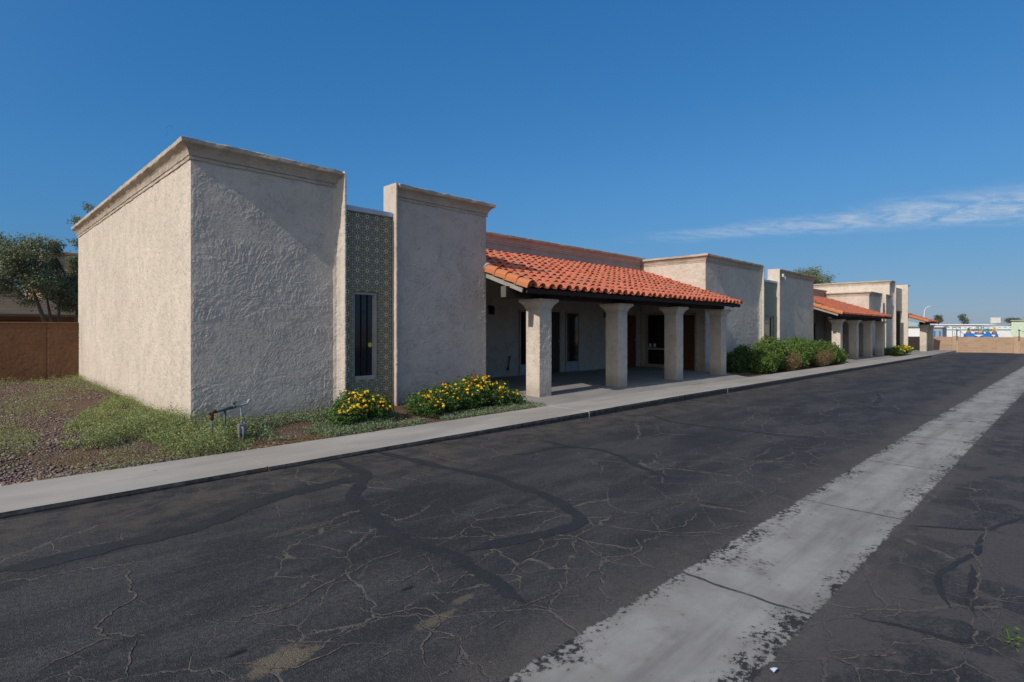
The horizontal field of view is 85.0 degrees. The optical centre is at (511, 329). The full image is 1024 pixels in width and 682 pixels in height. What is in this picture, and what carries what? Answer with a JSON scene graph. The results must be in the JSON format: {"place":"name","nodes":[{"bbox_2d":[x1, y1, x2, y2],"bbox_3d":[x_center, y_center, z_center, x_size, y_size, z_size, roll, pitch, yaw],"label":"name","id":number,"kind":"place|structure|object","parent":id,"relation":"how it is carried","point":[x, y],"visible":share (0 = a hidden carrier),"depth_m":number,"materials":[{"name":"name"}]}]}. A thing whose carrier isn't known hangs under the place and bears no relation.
{"place":"outdoors","nodes":[
{"label":"outdoors","id":0,"kind":"place"},
{"bbox_2d":[0,379,523,485],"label":"gravel bed","id":1,"kind":"object","parent":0,"point":[286,429],"visible":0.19,"depth_m":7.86,"materials":[{"name":"gravel"}]},
{"bbox_2d":[0,322,78,381],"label":"boundary wall","id":2,"kind":"structure","parent":1,"relation":"on","point":[44,350],"depth_m":14.14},
{"bbox_2d":[0,373,241,480],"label":"dry weeds","id":3,"kind":"object","parent":1,"relation":"on","point":[75,377],"visible":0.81,"depth_m":7.98,"materials":[{"name":"green plant"}]},
{"bbox_2d":[56,394,257,456],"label":"weeds","id":4,"kind":"object","parent":1,"relation":"on","point":[132,421],"visible":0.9,"depth_m":7.40,"materials":[{"name":"green plant"}]},
{"bbox_2d":[207,399,250,434],"bbox_3d":[-3.913,1.274,7.771,0.073,0.551,0.698,0,0,23],"label":"water riser","id":5,"kind":"object","parent":1,"relation":"on","point":[211,414],"visible":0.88,"depth_m":7.67,"materials":[{"name":"grey metal"}]},
{"bbox_2d":[237,420,246,440],"bbox_3d":[-3.641,1.387,7.555,0.123,0.325,0.110,0,0,45],"label":"utility box","id":6,"kind":"object","parent":1,"relation":"on","point":[242,428],"visible":0.84,"depth_m":7.53,"materials":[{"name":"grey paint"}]},
{"bbox_2d":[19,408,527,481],"bbox_3d":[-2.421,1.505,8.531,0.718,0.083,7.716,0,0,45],"label":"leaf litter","id":7,"kind":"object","parent":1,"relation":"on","point":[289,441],"visible":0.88,"depth_m":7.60,"materials":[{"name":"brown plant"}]},
{"bbox_2d":[323,386,396,425],"bbox_3d":[-2.464,1.227,8.994,0.851,0.596,1.225,0,0,45],"label":"flowering shrub","id":8,"kind":"object","parent":1,"relation":"on","point":[345,409],"visible":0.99,"depth_m":8.87,"materials":[{"name":"green plant"}]},
{"bbox_2d":[229,401,544,442],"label":"creeping weeds","id":9,"kind":"object","parent":1,"relation":"on","point":[317,418],"visible":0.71,"depth_m":8.65,"materials":[{"name":"green plant"}]},
{"bbox_2d":[71,136,742,426],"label":"office building","id":10,"kind":"structure","parent":1,"relation":"on","point":[212,276],"depth_m":10.08,"materials":[{"name":"beige paint"}]},
{"bbox_2d":[354,291,376,379],"bbox_3d":[-2.665,0.110,9.998,0.165,1.566,0.491,0,0,45],"label":"window","id":11,"kind":"structure","parent":10,"relation":"in","point":[365,303],"depth_m":10.01,"materials":[{"name":"black glass"}]},
{"bbox_2d":[519,310,525,375],"bbox_3d":[0.480,0.395,16.655,0.060,1.930,0.760,0,0,45],"label":"window","id":12,"kind":"structure","parent":10,"relation":"in","point":[522,313],"depth_m":16.47,"materials":[{"name":"black glass"}]},
{"bbox_2d":[551,310,560,372],"bbox_3d":[1.180,0.375,17.327,0.129,1.970,1.080,0,0,45],"label":"door","id":13,"kind":"structure","parent":10,"relation":"in","point":[555,314],"depth_m":17.58,"materials":[{"name":"black glass"}]},
{"bbox_2d":[565,312,579,371],"bbox_3d":[1.962,0.395,18.150,0.060,1.930,0.690,0,0,45],"label":"window","id":14,"kind":"structure","parent":10,"relation":"in","point":[572,321],"depth_m":18.14,"materials":[{"name":"black glass"}]},
{"bbox_2d":[627,314,636,366],"bbox_3d":[4.323,0.405,20.499,0.129,1.970,1.030,0,0,45],"label":"door","id":15,"kind":"structure","parent":10,"relation":"in","point":[631,320],"depth_m":20.64,"materials":[{"name":"brown wood"}]},
{"bbox_2d":[399,368,526,415],"bbox_3d":[-0.885,1.136,10.551,1.103,0.788,2.759,0,0,45],"label":"flowering shrub","id":16,"kind":"object","parent":1,"relation":"on","point":[467,393],"visible":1,"depth_m":10.26,"materials":[{"name":"green plant"}]},
{"bbox_2d":[0,354,931,518],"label":"sidewalk","id":17,"kind":"structure","parent":0,"point":[20,499],"depth_m":7.18,"materials":[{"name":"concrete"}]},
{"bbox_2d":[0,352,1023,681],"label":"road","id":18,"kind":"structure","parent":0,"point":[478,558],"depth_m":4.13,"materials":[{"name":"grey asphalt"}]},
{"bbox_2d":[481,365,1023,681],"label":"gutter","id":19,"kind":"object","parent":18,"relation":"on","point":[756,600],"visible":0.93,"depth_m":3.69,"materials":[{"name":"concrete"}]},
{"bbox_2d":[997,625,1023,651],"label":"weed","id":20,"kind":"object","parent":18,"relation":"on","point":[1018,640],"visible":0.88,"depth_m":2.95,"materials":[{"name":"green plant"}]},
{"bbox_2d":[0,0,1023,323],"label":"sky","id":21,"kind":"structure","parent":0,"point":[856,140],"materials":[{"name":"blue"}]},
{"bbox_2d":[486,366,745,407],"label":"porch floor","id":22,"kind":"structure","parent":0,"point":[571,386],"depth_m":15.08,"materials":[{"name":"concrete"}]},
{"bbox_2d":[726,363,840,376],"bbox_3d":[11.278,1.591,23.152,1.836,0.218,11.870,0,0,45],"label":"planting bed","id":23,"kind":"object","parent":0,"point":[753,374],"visible":0.21,"depth_m":20.82,"materials":[{"name":"soil"}]},
{"bbox_2d":[726,344,752,372],"bbox_3d":[8.267,1.063,20.318,0.800,1.129,1.754,0,0,45],"label":"shrub","id":24,"kind":"object","parent":23,"relation":"on","point":[738,356],"visible":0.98,"depth_m":20.04,"materials":[{"name":"green plant"}]},
{"bbox_2d":[743,336,794,373],"bbox_3d":[9.778,0.946,21.290,1.376,1.406,3.445,0,0,45],"label":"shrub","id":25,"kind":"object","parent":23,"relation":"on","point":[768,355],"visible":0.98,"depth_m":20.61,"materials":[{"name":"green plant"}]},
{"bbox_2d":[780,348,802,370],"bbox_3d":[10.972,1.162,21.963,0.767,0.974,1.971,0,0,45],"label":"dry shrub","id":26,"kind":"object","parent":23,"relation":"on","point":[793,364],"visible":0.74,"depth_m":21.76,"materials":[{"name":"brown plant"}]},
{"bbox_2d":[784,333,824,367],"bbox_3d":[12.546,0.905,24.125,1.397,1.487,4.107,0,0,45],"label":"shrub","id":27,"kind":"object","parent":23,"relation":"on","point":[805,348],"visible":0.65,"depth_m":23.53,"materials":[{"name":"green plant"}]},
{"bbox_2d":[812,348,834,366],"bbox_3d":[13.970,1.237,25.012,0.712,0.844,2.512,0,0,42],"label":"dry shrub","id":28,"kind":"object","parent":23,"relation":"on","point":[824,361],"visible":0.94,"depth_m":24.62,"materials":[{"name":"brown plant"}]},
{"bbox_2d":[814,339,848,364],"bbox_3d":[15.001,1.055,26.412,1.113,1.248,4.000,0,0,45],"label":"shrub","id":29,"kind":"object","parent":23,"relation":"on","point":[840,355],"visible":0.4,"depth_m":26.12,"materials":[{"name":"green plant"}]},
{"bbox_2d":[836,353,894,363],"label":"porch floor","id":30,"kind":"structure","parent":0,"point":[861,358],"depth_m":30.79,"materials":[{"name":"concrete"}]},
{"bbox_2d":[640,253,892,384],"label":"office building","id":31,"kind":"structure","parent":30,"relation":"on","point":[780,303],"depth_m":22.02,"materials":[{"name":"beige paint"}]},
{"bbox_2d":[646,313,663,365],"bbox_3d":[5.501,0.380,20.472,1.260,1.940,0.070,0,0,45],"label":"window","id":32,"kind":"structure","parent":31,"relation":"in","point":[654,322],"depth_m":20.65,"materials":[{"name":"black glass"}]},
{"bbox_2d":[683,313,696,370],"bbox_3d":[6.190,0.445,19.747,0.680,2.030,0.130,0,0,45],"label":"door","id":33,"kind":"structure","parent":31,"relation":"in","point":[689,319],"depth_m":19.69,"materials":[{"name":"brown wood"}]},
{"bbox_2d":[765,316,772,340],"bbox_3d":[10.735,0.290,23.536,0.165,1.716,1.046,0,0,45],"label":"window","id":34,"kind":"structure","parent":31,"relation":"in","point":[768,319],"depth_m":23.64,"materials":[{"name":"grey glass"}]},
{"bbox_2d":[814,322,815,340],"bbox_3d":[19.133,0.535,35.450,0.129,1.990,1.020,0,0,45],"label":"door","id":35,"kind":"structure","parent":31,"relation":"in","point":[814,322],"depth_m":35.71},
{"bbox_2d":[908,320,919,336],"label":"shed","id":36,"kind":"structure","parent":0,"point":[913,329],"depth_m":59.12,"materials":[{"name":"white paint"}]},
{"bbox_2d":[904,349,955,356],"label":"sidewalk","id":37,"kind":"structure","parent":0,"point":[933,353],"depth_m":41.64,"materials":[{"name":"concrete"}]},
{"bbox_2d":[814,280,937,353],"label":"office building","id":38,"kind":"structure","parent":37,"relation":"on","point":[889,297],"depth_m":40.25,"materials":[{"name":"beige paint"}]},
{"bbox_2d":[896,311,899,345],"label":"door","id":39,"kind":"structure","parent":38,"relation":"in","point":[897,312],"depth_m":43.28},
{"bbox_2d":[934,326,947,336],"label":"shed","id":40,"kind":"structure","parent":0,"point":[940,331],"depth_m":57.81,"materials":[{"name":"white paint"}]},
{"label":"desert ground","id":41,"kind":"structure","parent":0,"visible":0},
{"bbox_2d":[0,230,67,321],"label":"tree","id":42,"kind":"object","parent":41,"relation":"on","point":[17,262],"visible":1,"depth_m":18.71,"materials":[{"name":"green plant"}]},
{"bbox_2d":[0,252,77,321],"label":"house","id":43,"kind":"structure","parent":41,"relation":"on","point":[12,312],"depth_m":23.38,"materials":[{"name":"brown tile"}]},
{"bbox_2d":[0,321,34,321],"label":"garage door","id":44,"kind":"structure","parent":43,"relation":"in","point":[0,321],"depth_m":22.61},
{"bbox_2d":[37,236,77,321],"bbox_3d":[-16.286,-0.930,20.024,1.880,4.775,1.837,0,0,6],"label":"tree","id":45,"kind":"object","parent":41,"relation":"on","point":[71,298],"visible":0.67,"depth_m":19.90,"materials":[{"name":"green plant"}]},
{"bbox_2d":[62,201,94,321],"bbox_3d":[-15.984,-1.651,20.832,1.434,6.227,1.772,0,0,-27],"label":"tree","id":46,"kind":"object","parent":41,"relation":"on","point":[73,265],"visible":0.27,"depth_m":20.62,"materials":[{"name":"green plant"}]},
{"bbox_2d":[793,265,838,283],"bbox_3d":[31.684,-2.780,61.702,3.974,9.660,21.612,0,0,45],"label":"tree","id":47,"kind":"object","parent":41,"relation":"on","point":[814,272],"visible":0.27,"depth_m":64.11,"materials":[{"name":"green plant"}]},
{"bbox_2d":[933,315,943,323],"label":"tree","id":48,"kind":"object","parent":41,"relation":"on","point":[938,318],"visible":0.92,"depth_m":87.85,"materials":[{"name":"green plant"}]},
{"bbox_2d":[957,313,971,323],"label":"tree","id":49,"kind":"object","parent":41,"relation":"on","point":[964,318],"visible":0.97,"depth_m":85.86,"materials":[{"name":"green plant"}]},
{"bbox_2d":[908,330,1023,353],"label":"block wall","id":50,"kind":"structure","parent":41,"relation":"on","point":[1014,344],"depth_m":46.26,"materials":[{"name":"beige concrete"}]},
{"bbox_2d":[930,324,1010,336],"bbox_3d":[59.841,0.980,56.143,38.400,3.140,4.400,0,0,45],"label":"trailer","id":51,"kind":"object","parent":41,"relation":"on","point":[1003,331],"visible":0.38,"depth_m":62.03,"materials":[{"name":"white paint"}]},
{"bbox_2d":[990,317,1001,323],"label":"cooler","id":52,"kind":"object","parent":51,"relation":"on","point":[995,320],"visible":0.97,"depth_m":61.39,"materials":[{"name":"white paint"}]},
{"bbox_2d":[963,333,998,336],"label":"tarpaulin","id":53,"kind":"object","parent":41,"relation":"on","point":[981,335],"visible":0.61,"depth_m":53.35,"materials":[{"name":"blue plastic"}]},
{"bbox_2d":[976,323,1010,331],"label":"awning","id":54,"kind":"object","parent":41,"relation":"on","point":[992,325],"visible":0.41,"depth_m":57.12,"materials":[{"name":"white metal"}]},
{"bbox_2d":[1004,317,1022,322],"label":"tree","id":55,"kind":"object","parent":41,"relation":"on","point":[1009,319],"visible":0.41,"depth_m":81.84,"materials":[{"name":"green plant"}]},
{"bbox_2d":[1010,320,1023,336],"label":"house","id":56,"kind":"structure","parent":41,"relation":"on","point":[1017,326],"depth_m":54.91,"materials":[{"name":"white paint"}]},
{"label":"planting bed","id":57,"kind":"structure","parent":0,"visible":0},
{"bbox_2d":[884,347,892,354],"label":"shrub","id":58,"kind":"object","parent":57,"relation":"on","point":[887,351],"visible":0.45,"depth_m":35.72,"materials":[{"name":"green plant"}]},
{"bbox_2d":[889,344,914,355],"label":"flowering shrub","id":59,"kind":"object","parent":57,"relation":"on","point":[901,349],"visible":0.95,"depth_m":37.17,"materials":[{"name":"green plant"}]}
]}

